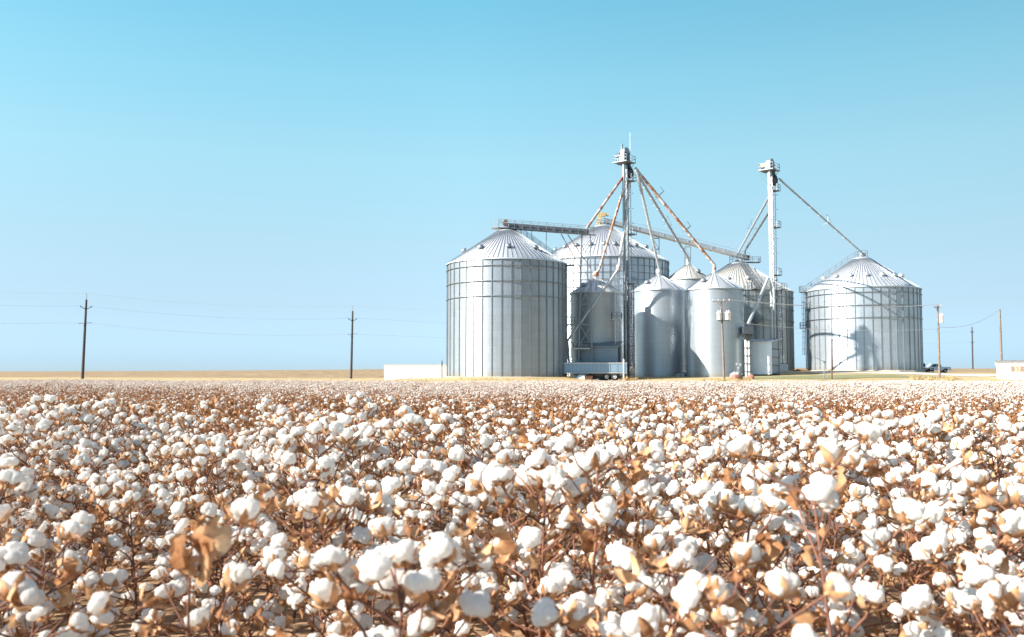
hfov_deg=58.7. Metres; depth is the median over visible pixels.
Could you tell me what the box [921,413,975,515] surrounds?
cotton plant
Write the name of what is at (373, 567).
cotton plant
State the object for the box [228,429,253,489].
cotton plant
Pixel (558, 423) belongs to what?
cotton plant
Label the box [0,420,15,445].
cotton plant
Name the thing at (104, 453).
cotton plant
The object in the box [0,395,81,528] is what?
cotton plant
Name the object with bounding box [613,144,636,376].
bucket elevator
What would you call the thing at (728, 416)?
cotton plant
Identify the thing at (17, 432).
cotton plant
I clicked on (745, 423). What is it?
cotton plant
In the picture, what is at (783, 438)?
cotton plant
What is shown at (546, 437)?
cotton plant
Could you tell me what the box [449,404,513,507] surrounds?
cotton plant
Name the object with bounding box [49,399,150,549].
cotton plant
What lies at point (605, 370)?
grain trailer
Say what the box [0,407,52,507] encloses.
cotton plant
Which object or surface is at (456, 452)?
cotton plant
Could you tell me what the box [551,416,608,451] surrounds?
cotton plant
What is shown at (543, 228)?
walkway conveyor
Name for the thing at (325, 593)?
cotton plant
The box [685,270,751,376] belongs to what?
grain silo
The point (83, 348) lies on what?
transmission pole
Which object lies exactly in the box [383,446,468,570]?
cotton plant
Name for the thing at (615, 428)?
cotton plant
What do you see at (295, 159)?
sky
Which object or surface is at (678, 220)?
grain spout
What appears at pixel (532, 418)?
cotton plant
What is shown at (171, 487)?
cotton plant
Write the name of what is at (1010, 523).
cotton plant
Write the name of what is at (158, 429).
cotton plant
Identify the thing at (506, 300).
grain silo
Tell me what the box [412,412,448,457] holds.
cotton plant
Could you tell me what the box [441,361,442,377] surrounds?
post
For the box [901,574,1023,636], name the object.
cotton plant
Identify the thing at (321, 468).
cotton plant
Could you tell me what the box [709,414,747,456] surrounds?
cotton plant
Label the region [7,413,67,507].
cotton plant
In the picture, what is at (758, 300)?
grain spout
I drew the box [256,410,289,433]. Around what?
cotton plant
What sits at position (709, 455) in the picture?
cotton plant
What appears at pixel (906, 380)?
gravel drive
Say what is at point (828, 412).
cotton plant
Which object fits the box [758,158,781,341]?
bucket elevator
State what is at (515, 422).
cotton plant
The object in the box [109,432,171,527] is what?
cotton plant
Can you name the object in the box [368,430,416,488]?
cotton plant
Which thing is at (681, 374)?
aeration fan
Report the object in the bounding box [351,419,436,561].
cotton plant
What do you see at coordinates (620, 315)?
ladder tower
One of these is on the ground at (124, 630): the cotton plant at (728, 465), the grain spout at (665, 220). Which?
the cotton plant at (728, 465)
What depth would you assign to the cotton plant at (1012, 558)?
4.70 m
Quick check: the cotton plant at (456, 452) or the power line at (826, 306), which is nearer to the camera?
the cotton plant at (456, 452)
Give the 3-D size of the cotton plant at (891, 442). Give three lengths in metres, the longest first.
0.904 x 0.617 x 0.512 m
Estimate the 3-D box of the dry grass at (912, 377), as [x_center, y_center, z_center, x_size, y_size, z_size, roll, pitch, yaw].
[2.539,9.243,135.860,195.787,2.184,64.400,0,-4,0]
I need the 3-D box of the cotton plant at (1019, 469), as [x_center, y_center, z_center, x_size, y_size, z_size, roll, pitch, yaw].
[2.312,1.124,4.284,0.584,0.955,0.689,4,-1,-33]
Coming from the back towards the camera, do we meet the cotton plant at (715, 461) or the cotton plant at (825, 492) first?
the cotton plant at (715, 461)
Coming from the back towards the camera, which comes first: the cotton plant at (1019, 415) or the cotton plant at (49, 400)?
the cotton plant at (1019, 415)
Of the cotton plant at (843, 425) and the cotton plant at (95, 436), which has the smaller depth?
the cotton plant at (843, 425)
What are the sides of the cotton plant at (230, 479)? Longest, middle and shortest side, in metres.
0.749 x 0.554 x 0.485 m
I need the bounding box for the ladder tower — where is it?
[611,277,622,343]
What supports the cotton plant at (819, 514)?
on the ground at (124, 630)
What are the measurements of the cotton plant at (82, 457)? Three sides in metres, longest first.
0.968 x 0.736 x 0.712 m
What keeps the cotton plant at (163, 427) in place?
on the ground at (124, 630)
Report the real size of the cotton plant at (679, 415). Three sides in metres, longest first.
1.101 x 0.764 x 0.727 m
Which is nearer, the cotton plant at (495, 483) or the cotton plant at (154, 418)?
the cotton plant at (495, 483)
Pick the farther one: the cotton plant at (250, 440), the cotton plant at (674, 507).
the cotton plant at (250, 440)
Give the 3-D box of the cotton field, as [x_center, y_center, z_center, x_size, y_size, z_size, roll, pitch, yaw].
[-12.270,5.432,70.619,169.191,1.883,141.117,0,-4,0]
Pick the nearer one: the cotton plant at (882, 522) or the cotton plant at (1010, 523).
the cotton plant at (1010, 523)
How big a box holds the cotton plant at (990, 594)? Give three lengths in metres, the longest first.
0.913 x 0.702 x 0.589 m
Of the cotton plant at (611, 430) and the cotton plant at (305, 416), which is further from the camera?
the cotton plant at (611, 430)
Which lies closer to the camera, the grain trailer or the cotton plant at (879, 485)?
the cotton plant at (879, 485)
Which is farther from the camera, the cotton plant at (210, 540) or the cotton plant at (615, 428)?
the cotton plant at (615, 428)
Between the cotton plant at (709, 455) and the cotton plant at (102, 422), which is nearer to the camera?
the cotton plant at (709, 455)
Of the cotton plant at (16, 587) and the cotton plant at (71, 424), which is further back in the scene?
the cotton plant at (71, 424)
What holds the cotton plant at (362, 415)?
on the ground at (124, 630)
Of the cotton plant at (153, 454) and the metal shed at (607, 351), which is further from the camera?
the metal shed at (607, 351)
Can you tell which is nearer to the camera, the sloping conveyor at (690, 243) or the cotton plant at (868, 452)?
the cotton plant at (868, 452)
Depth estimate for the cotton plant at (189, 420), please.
7.58 m
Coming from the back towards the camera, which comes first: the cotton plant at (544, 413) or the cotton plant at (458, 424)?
the cotton plant at (544, 413)
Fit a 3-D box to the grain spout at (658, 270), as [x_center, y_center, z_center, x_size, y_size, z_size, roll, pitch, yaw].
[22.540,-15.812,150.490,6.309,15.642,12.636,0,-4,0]
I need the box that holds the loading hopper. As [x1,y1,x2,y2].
[741,327,753,376]
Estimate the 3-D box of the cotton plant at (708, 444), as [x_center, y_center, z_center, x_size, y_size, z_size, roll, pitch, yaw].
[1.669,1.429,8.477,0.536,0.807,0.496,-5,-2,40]
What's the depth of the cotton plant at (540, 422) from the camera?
9.10 m
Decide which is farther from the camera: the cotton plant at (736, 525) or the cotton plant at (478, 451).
the cotton plant at (478, 451)
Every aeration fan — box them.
[675,372,686,376]
[730,371,742,376]
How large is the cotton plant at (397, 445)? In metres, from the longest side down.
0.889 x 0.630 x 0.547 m
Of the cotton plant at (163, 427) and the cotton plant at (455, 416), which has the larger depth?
the cotton plant at (455, 416)
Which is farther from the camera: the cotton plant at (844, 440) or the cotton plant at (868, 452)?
the cotton plant at (844, 440)
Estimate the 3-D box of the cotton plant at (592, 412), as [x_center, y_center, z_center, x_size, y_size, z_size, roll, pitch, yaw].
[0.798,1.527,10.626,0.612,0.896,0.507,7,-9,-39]
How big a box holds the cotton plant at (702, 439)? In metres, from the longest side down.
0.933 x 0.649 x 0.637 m
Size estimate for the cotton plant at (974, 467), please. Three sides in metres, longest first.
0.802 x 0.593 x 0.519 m
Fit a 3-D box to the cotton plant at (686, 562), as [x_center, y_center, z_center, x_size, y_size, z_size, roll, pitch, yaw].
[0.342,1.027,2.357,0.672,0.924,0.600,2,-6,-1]
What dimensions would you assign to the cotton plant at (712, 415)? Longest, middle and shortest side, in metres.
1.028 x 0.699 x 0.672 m
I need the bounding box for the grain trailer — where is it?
[564,361,626,379]
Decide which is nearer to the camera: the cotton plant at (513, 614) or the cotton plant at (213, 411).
the cotton plant at (513, 614)
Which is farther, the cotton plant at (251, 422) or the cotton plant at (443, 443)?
the cotton plant at (251, 422)
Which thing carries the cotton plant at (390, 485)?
on the ground at (124, 630)
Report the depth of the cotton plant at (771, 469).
3.78 m
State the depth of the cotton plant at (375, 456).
5.96 m
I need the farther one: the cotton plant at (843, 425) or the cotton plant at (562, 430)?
the cotton plant at (562, 430)
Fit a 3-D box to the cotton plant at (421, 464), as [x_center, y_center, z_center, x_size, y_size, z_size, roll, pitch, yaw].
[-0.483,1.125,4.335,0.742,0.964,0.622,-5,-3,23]
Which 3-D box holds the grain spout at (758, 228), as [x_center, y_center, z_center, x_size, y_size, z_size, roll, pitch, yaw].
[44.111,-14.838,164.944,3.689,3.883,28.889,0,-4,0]
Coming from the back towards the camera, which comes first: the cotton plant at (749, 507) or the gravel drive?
the gravel drive
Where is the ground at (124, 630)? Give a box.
[0,368,1023,636]
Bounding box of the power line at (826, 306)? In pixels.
[732,299,939,306]
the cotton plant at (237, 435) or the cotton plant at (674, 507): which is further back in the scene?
the cotton plant at (237, 435)
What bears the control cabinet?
on the ground at (124, 630)
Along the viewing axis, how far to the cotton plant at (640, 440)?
4.87 m
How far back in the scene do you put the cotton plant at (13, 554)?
2.65 m
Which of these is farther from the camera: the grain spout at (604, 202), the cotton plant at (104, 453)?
the grain spout at (604, 202)
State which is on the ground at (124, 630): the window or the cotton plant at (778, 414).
the cotton plant at (778, 414)
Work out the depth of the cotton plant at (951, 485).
4.04 m
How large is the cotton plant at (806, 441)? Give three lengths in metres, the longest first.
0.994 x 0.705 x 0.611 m
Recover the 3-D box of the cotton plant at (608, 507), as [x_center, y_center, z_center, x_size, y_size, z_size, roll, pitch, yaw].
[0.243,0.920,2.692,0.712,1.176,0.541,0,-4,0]
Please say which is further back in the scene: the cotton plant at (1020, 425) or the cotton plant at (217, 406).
the cotton plant at (217, 406)
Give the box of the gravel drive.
[762,380,997,382]
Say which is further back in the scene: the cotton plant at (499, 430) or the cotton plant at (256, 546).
the cotton plant at (499, 430)
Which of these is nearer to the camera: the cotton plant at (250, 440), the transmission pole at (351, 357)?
the cotton plant at (250, 440)
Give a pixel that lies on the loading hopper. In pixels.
(747, 333)
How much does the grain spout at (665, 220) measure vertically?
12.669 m
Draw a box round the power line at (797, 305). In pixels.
[722,299,935,306]
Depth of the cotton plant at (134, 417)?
9.42 m
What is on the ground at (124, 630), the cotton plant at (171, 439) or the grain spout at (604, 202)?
the cotton plant at (171, 439)
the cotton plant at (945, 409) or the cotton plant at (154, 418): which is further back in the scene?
the cotton plant at (154, 418)
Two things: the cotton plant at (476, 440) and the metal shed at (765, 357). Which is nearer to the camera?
the cotton plant at (476, 440)
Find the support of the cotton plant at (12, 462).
on the ground at (124, 630)
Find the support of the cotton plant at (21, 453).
on the ground at (124, 630)
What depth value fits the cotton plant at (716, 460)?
7.55 m
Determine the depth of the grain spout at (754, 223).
164.10 m
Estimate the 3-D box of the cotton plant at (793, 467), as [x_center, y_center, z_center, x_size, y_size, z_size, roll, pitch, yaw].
[1.303,1.133,4.304,0.696,0.941,0.610,-3,-1,-40]
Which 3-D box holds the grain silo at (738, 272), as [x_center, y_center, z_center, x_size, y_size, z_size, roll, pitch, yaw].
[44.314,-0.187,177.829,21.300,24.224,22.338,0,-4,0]
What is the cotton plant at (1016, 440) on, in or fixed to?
on the ground at (124, 630)
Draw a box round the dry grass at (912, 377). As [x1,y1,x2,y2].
[85,375,995,382]
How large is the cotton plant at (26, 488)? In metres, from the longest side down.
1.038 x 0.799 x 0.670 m
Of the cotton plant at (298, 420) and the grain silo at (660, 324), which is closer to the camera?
the cotton plant at (298, 420)
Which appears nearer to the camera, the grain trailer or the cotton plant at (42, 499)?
the cotton plant at (42, 499)
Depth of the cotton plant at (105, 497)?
3.62 m
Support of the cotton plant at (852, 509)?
on the ground at (124, 630)
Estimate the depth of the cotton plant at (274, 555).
2.89 m
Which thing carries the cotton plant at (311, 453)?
on the ground at (124, 630)
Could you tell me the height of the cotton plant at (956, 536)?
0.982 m
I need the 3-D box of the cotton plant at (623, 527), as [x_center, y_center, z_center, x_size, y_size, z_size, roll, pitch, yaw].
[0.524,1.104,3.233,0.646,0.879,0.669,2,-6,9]
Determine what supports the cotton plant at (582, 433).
on the ground at (124, 630)
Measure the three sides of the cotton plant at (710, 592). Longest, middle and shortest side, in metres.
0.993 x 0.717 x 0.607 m
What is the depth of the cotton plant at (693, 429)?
10.42 m
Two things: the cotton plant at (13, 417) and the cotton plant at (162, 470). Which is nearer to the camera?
the cotton plant at (162, 470)
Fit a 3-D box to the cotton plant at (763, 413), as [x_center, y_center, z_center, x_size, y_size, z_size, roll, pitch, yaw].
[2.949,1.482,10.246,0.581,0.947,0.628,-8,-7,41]
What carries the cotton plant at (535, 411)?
on the ground at (124, 630)
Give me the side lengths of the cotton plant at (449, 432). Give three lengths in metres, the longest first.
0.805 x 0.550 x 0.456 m
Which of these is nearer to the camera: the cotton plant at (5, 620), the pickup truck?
the cotton plant at (5, 620)
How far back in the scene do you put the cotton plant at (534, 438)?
4.89 m
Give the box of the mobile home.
[995,360,1023,379]
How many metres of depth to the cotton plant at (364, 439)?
5.43 m
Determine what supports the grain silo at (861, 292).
on the ground at (124, 630)
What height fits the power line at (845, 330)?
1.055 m
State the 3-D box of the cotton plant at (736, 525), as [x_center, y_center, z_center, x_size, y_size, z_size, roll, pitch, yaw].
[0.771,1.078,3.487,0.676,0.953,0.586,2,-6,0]
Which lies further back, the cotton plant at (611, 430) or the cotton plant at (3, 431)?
the cotton plant at (611, 430)
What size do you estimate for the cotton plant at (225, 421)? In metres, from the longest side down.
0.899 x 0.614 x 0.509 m
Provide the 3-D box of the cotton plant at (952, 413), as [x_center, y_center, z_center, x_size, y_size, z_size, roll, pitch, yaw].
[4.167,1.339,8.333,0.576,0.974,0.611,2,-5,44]
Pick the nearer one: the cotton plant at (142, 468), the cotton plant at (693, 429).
the cotton plant at (142, 468)
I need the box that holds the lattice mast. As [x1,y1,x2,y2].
[628,283,634,378]
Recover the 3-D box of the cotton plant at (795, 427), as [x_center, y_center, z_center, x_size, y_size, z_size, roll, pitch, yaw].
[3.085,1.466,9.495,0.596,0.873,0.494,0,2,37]
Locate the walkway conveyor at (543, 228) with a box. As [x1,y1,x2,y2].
[492,219,595,249]
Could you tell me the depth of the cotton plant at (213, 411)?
9.48 m
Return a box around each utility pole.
[712,299,730,378]
[933,305,943,377]
[999,309,1002,359]
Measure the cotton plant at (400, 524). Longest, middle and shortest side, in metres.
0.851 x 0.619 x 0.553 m
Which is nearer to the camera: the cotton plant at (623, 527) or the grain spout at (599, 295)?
the cotton plant at (623, 527)
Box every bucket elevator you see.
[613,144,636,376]
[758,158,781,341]
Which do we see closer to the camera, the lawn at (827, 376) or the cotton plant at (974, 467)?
the cotton plant at (974, 467)
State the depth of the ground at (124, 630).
6.73 m
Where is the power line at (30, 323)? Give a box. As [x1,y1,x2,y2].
[12,323,49,323]
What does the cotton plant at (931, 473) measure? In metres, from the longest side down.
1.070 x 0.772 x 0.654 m
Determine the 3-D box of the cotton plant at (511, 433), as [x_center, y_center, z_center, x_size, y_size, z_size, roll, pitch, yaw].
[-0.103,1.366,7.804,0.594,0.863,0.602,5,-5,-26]
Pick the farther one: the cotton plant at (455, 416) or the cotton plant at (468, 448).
the cotton plant at (455, 416)
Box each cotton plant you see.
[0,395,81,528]
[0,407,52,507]
[0,411,31,466]
[0,413,76,541]
[0,419,41,508]
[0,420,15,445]
[0,428,13,502]
[0,430,41,528]
[0,457,62,632]
[0,468,134,636]
[0,496,61,629]
[0,504,122,636]
[0,532,33,624]
[0,569,89,636]
[2,467,21,509]
[5,394,72,528]
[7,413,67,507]
[9,510,153,632]
[24,419,79,499]
[24,424,93,522]
[25,413,109,509]
[25,431,126,538]
[29,439,127,583]
[38,467,135,624]
[45,470,157,593]
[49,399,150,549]
[53,480,208,636]
[60,413,122,509]
[60,448,158,590]
[66,439,151,525]
[76,482,174,588]
[78,414,138,474]
[82,392,151,472]
[85,499,286,636]
[92,414,163,478]
[98,452,184,571]
[105,430,144,480]
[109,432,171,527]
[120,419,192,531]
[122,421,179,480]
[125,415,178,496]
[134,435,237,547]
[138,425,199,526]
[140,446,277,636]
[143,492,296,636]
[146,435,270,583]
[147,439,214,545]
[150,494,287,636]
[151,433,261,581]
[151,458,226,518]
[158,405,227,493]
[169,397,229,432]
[175,460,246,523]
[180,518,322,636]
[183,430,232,508]
[189,421,212,432]
[194,409,239,436]
[203,417,237,480]
[205,419,254,480]
[213,466,266,551]
[220,480,416,636]
[221,430,274,488]
[223,445,306,592]
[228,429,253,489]
[230,432,363,618]
[230,461,349,631]
[233,428,267,482]
[244,449,382,632]
[246,397,303,485]
[248,411,289,439]
[248,413,407,615]
[250,413,310,532]
[253,409,320,492]
[254,480,446,636]
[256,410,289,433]
[257,404,297,429]
[259,412,352,575]
[287,454,352,487]
[289,421,353,553]
[303,509,454,636]
[304,424,372,483]
[307,425,403,548]
[307,518,516,636]
[310,516,493,636]
[318,436,385,528]
[323,411,340,471]
[329,396,367,423]
[329,402,391,487]
[331,483,434,625]
[343,451,471,598]
[348,391,401,474]
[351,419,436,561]
[356,418,436,524]
[358,405,495,536]
[360,439,435,523]
[365,416,399,479]
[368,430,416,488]
[371,462,544,636]
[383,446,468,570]
[385,414,446,479]
[401,419,445,490]
[403,427,528,579]
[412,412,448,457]
[418,414,459,458]
[427,467,616,636]
[434,449,499,524]
[436,424,469,445]
[436,437,471,482]
[440,430,495,476]
[440,449,632,636]
[446,456,528,563]
[448,428,486,465]
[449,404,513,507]
[455,476,589,636]
[458,412,487,449]
[464,419,525,519]
[465,418,503,469]
[467,456,617,633]
[472,428,523,473]
[484,432,664,636]
[485,418,527,452]
[487,429,610,575]
[489,434,557,565]
[490,422,518,462]
[493,409,550,495]
[498,419,551,498]
[513,457,651,630]
[516,417,553,455]
[517,416,549,433]
[521,446,595,572]
[523,408,554,459]
[529,596,674,636]
[541,425,606,548]
[546,434,692,613]
[550,418,587,451]
[550,420,582,444]
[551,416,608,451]
[553,500,717,636]
[566,506,746,636]
[569,534,767,636]
[573,411,606,448]
[577,409,646,471]
[582,440,695,570]
[583,487,692,630]
[584,405,626,441]
[588,421,626,474]
[591,439,633,580]
[602,542,855,636]
[606,422,713,541]
[607,405,656,477]
[614,425,647,466]
[616,409,669,459]
[625,401,663,430]
[625,402,702,505]
[626,477,795,636]
[629,397,667,454]
[630,417,697,525]
[632,480,844,636]
[643,412,691,498]
[649,429,720,538]
[653,440,763,623]
[664,430,719,477]
[666,406,722,477]
[672,426,770,609]
[674,420,721,458]
[677,441,739,506]
[679,459,767,567]
[679,462,822,636]
[681,436,738,496]
[682,396,725,461]
[683,412,770,534]
[696,414,737,463]
[699,510,865,636]
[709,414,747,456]
[713,424,789,531]
[723,461,866,613]
[725,422,942,636]
[734,407,809,513]
[734,489,856,631]
[751,424,806,483]
[751,483,916,636]
[754,412,798,458]
[756,413,812,478]
[757,430,841,525]
[759,409,794,452]
[767,411,855,522]
[769,485,846,606]
[774,435,883,549]
[776,416,887,548]
[783,402,847,475]
[788,417,822,478]
[791,410,843,470]
[791,471,989,636]
[800,424,848,501]
[807,442,894,536]
[808,425,878,515]
[814,437,991,636]
[825,415,922,528]
[836,410,909,518]
[847,458,962,592]
[848,410,992,573]
[857,464,957,586]
[859,427,907,486]
[874,406,913,454]
[878,414,932,485]
[888,414,945,467]
[890,480,1023,636]
[897,404,970,500]
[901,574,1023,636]
[906,413,949,479]
[906,442,986,536]
[906,470,1023,636]
[913,481,1023,636]
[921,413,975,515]
[936,418,1023,623]
[937,412,1016,478]
[945,410,1022,480]
[948,451,1023,635]
[949,410,999,515]
[956,476,1023,636]
[956,565,1023,636]
[961,458,1006,516]
[967,443,1023,518]
[971,431,1023,553]
[975,429,1007,466]
[978,542,1023,627]
[985,416,1023,469]
[997,478,1023,561]
[1007,412,1023,436]
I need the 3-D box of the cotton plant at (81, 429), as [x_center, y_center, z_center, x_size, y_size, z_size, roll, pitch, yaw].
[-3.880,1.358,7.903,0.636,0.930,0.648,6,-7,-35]
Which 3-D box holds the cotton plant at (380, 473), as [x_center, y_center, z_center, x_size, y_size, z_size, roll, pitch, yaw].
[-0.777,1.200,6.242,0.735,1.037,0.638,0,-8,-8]
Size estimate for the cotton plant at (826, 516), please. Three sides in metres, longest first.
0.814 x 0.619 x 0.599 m
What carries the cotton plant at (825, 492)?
on the ground at (124, 630)
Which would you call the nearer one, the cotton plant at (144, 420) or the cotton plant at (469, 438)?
the cotton plant at (144, 420)
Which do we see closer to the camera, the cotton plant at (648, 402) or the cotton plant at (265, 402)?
the cotton plant at (265, 402)
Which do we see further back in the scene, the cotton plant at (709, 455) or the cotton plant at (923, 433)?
the cotton plant at (923, 433)
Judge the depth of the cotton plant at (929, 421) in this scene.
5.27 m
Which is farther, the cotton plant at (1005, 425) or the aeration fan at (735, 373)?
the aeration fan at (735, 373)
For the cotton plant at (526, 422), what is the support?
on the ground at (124, 630)
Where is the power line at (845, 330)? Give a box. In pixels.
[727,321,929,330]
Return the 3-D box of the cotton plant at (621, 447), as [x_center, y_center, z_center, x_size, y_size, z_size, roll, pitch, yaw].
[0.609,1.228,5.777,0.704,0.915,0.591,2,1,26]
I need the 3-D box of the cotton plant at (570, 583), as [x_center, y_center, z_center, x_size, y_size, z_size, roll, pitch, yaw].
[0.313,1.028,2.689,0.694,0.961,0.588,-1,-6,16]
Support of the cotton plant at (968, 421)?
on the ground at (124, 630)
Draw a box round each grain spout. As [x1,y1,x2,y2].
[567,270,618,361]
[585,176,622,233]
[593,190,623,276]
[616,182,630,270]
[634,168,661,273]
[635,167,715,269]
[635,173,689,261]
[738,197,767,253]
[744,212,768,253]
[747,277,769,324]
[778,178,864,255]
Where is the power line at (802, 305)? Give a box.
[727,299,937,306]
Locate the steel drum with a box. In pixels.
[732,375,742,379]
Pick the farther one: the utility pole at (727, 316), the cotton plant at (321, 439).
the utility pole at (727, 316)
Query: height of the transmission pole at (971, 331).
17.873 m
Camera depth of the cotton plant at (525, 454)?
5.39 m
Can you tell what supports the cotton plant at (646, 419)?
on the ground at (124, 630)
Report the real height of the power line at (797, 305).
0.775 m
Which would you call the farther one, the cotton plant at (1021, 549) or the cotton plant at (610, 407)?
the cotton plant at (610, 407)
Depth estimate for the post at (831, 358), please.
134.81 m
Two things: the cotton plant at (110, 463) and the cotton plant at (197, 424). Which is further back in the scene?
the cotton plant at (197, 424)
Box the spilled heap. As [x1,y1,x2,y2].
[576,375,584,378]
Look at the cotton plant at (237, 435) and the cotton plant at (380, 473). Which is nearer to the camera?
the cotton plant at (380, 473)
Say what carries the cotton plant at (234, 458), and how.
on the ground at (124, 630)
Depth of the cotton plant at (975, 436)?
7.45 m
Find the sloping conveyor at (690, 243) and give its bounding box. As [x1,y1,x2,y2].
[596,212,760,264]
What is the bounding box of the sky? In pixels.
[0,0,1023,370]
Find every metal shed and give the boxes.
[575,341,622,379]
[744,338,781,373]
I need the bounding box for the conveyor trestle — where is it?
[561,234,592,375]
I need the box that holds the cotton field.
[0,378,1023,482]
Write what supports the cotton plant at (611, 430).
on the ground at (124, 630)
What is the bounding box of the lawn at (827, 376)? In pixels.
[731,374,951,378]
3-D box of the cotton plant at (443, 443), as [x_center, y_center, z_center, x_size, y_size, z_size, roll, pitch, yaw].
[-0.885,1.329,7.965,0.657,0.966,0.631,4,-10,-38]
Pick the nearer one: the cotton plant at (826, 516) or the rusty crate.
the cotton plant at (826, 516)
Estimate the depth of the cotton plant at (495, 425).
10.62 m
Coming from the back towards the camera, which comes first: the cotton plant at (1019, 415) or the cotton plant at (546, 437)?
the cotton plant at (1019, 415)
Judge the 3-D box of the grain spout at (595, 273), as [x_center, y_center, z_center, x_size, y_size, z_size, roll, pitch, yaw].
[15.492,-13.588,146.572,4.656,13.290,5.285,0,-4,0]
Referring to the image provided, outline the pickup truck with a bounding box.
[925,364,950,372]
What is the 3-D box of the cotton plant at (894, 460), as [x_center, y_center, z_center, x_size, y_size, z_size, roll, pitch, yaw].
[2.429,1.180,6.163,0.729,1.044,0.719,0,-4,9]
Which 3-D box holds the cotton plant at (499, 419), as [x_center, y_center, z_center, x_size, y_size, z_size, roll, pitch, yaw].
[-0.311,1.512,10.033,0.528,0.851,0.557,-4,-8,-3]
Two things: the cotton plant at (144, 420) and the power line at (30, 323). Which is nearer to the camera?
the cotton plant at (144, 420)
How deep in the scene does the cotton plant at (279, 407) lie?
10.00 m
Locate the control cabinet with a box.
[780,363,788,371]
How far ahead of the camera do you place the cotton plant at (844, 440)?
7.07 m
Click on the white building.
(398, 371)
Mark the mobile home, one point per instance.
(1010, 369)
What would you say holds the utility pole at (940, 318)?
on the ground at (124, 630)
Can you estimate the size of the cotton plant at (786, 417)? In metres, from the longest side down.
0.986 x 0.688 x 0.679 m
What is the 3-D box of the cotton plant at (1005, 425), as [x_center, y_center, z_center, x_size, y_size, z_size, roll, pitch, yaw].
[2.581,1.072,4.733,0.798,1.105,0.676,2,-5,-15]
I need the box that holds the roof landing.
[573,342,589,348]
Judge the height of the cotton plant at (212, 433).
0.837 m
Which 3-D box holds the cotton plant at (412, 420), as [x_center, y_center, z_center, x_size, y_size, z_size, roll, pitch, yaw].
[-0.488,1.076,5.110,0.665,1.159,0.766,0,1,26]
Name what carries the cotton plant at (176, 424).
on the ground at (124, 630)
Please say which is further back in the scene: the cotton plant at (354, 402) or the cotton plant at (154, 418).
the cotton plant at (154, 418)
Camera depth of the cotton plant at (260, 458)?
4.89 m
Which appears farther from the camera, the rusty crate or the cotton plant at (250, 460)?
the rusty crate
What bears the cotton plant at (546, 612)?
on the ground at (124, 630)
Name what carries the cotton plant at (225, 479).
on the ground at (124, 630)
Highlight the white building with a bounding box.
[384,364,445,379]
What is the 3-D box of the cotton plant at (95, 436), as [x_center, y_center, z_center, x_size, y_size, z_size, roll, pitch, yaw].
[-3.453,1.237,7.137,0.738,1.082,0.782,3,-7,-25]
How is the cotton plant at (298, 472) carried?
on the ground at (124, 630)
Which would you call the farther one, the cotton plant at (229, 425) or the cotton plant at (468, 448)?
the cotton plant at (229, 425)
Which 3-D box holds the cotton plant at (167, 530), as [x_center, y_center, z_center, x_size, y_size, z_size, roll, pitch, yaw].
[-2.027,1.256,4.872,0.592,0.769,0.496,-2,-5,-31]
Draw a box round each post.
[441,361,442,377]
[623,359,624,376]
[831,339,832,378]
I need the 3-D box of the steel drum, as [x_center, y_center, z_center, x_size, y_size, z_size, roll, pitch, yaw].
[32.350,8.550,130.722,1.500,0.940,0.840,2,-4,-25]
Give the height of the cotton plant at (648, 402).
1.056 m
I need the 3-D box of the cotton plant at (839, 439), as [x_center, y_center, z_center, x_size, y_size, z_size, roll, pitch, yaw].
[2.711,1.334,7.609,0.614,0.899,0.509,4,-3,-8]
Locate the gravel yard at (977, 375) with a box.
[810,371,996,376]
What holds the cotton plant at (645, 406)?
on the ground at (124, 630)
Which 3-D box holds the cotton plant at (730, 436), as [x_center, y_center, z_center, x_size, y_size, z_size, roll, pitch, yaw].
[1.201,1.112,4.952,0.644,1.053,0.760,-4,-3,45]
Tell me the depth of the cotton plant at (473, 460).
5.37 m
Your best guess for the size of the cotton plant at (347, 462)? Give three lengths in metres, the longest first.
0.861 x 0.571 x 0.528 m
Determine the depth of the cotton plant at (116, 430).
7.64 m
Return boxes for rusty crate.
[584,376,592,379]
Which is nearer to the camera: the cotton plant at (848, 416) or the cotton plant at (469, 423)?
the cotton plant at (848, 416)
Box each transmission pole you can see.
[78,293,91,378]
[347,306,356,378]
[970,327,973,368]
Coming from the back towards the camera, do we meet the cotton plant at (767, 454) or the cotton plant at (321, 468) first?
the cotton plant at (767, 454)
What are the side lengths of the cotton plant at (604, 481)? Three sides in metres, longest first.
0.954 x 0.630 x 0.547 m
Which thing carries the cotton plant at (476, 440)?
on the ground at (124, 630)
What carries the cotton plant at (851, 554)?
on the ground at (124, 630)
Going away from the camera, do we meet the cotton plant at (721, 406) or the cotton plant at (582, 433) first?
the cotton plant at (582, 433)
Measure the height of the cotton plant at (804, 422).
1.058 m
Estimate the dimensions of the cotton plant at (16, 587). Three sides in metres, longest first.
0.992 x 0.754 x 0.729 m
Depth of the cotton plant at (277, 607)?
3.80 m
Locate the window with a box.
[1010,365,1023,371]
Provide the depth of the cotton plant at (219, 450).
4.65 m
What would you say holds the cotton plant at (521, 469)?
on the ground at (124, 630)
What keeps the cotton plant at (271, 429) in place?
on the ground at (124, 630)
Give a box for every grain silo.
[446,229,574,376]
[553,218,669,375]
[569,276,622,377]
[632,273,686,376]
[668,262,706,288]
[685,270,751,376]
[716,255,794,370]
[799,250,924,371]
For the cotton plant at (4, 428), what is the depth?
8.43 m
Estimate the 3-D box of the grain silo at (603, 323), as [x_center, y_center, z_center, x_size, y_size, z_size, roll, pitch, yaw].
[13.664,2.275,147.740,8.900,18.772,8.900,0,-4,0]
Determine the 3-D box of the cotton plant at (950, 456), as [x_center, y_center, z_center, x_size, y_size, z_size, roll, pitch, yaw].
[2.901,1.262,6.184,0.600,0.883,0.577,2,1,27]
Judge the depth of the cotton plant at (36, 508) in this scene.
4.05 m

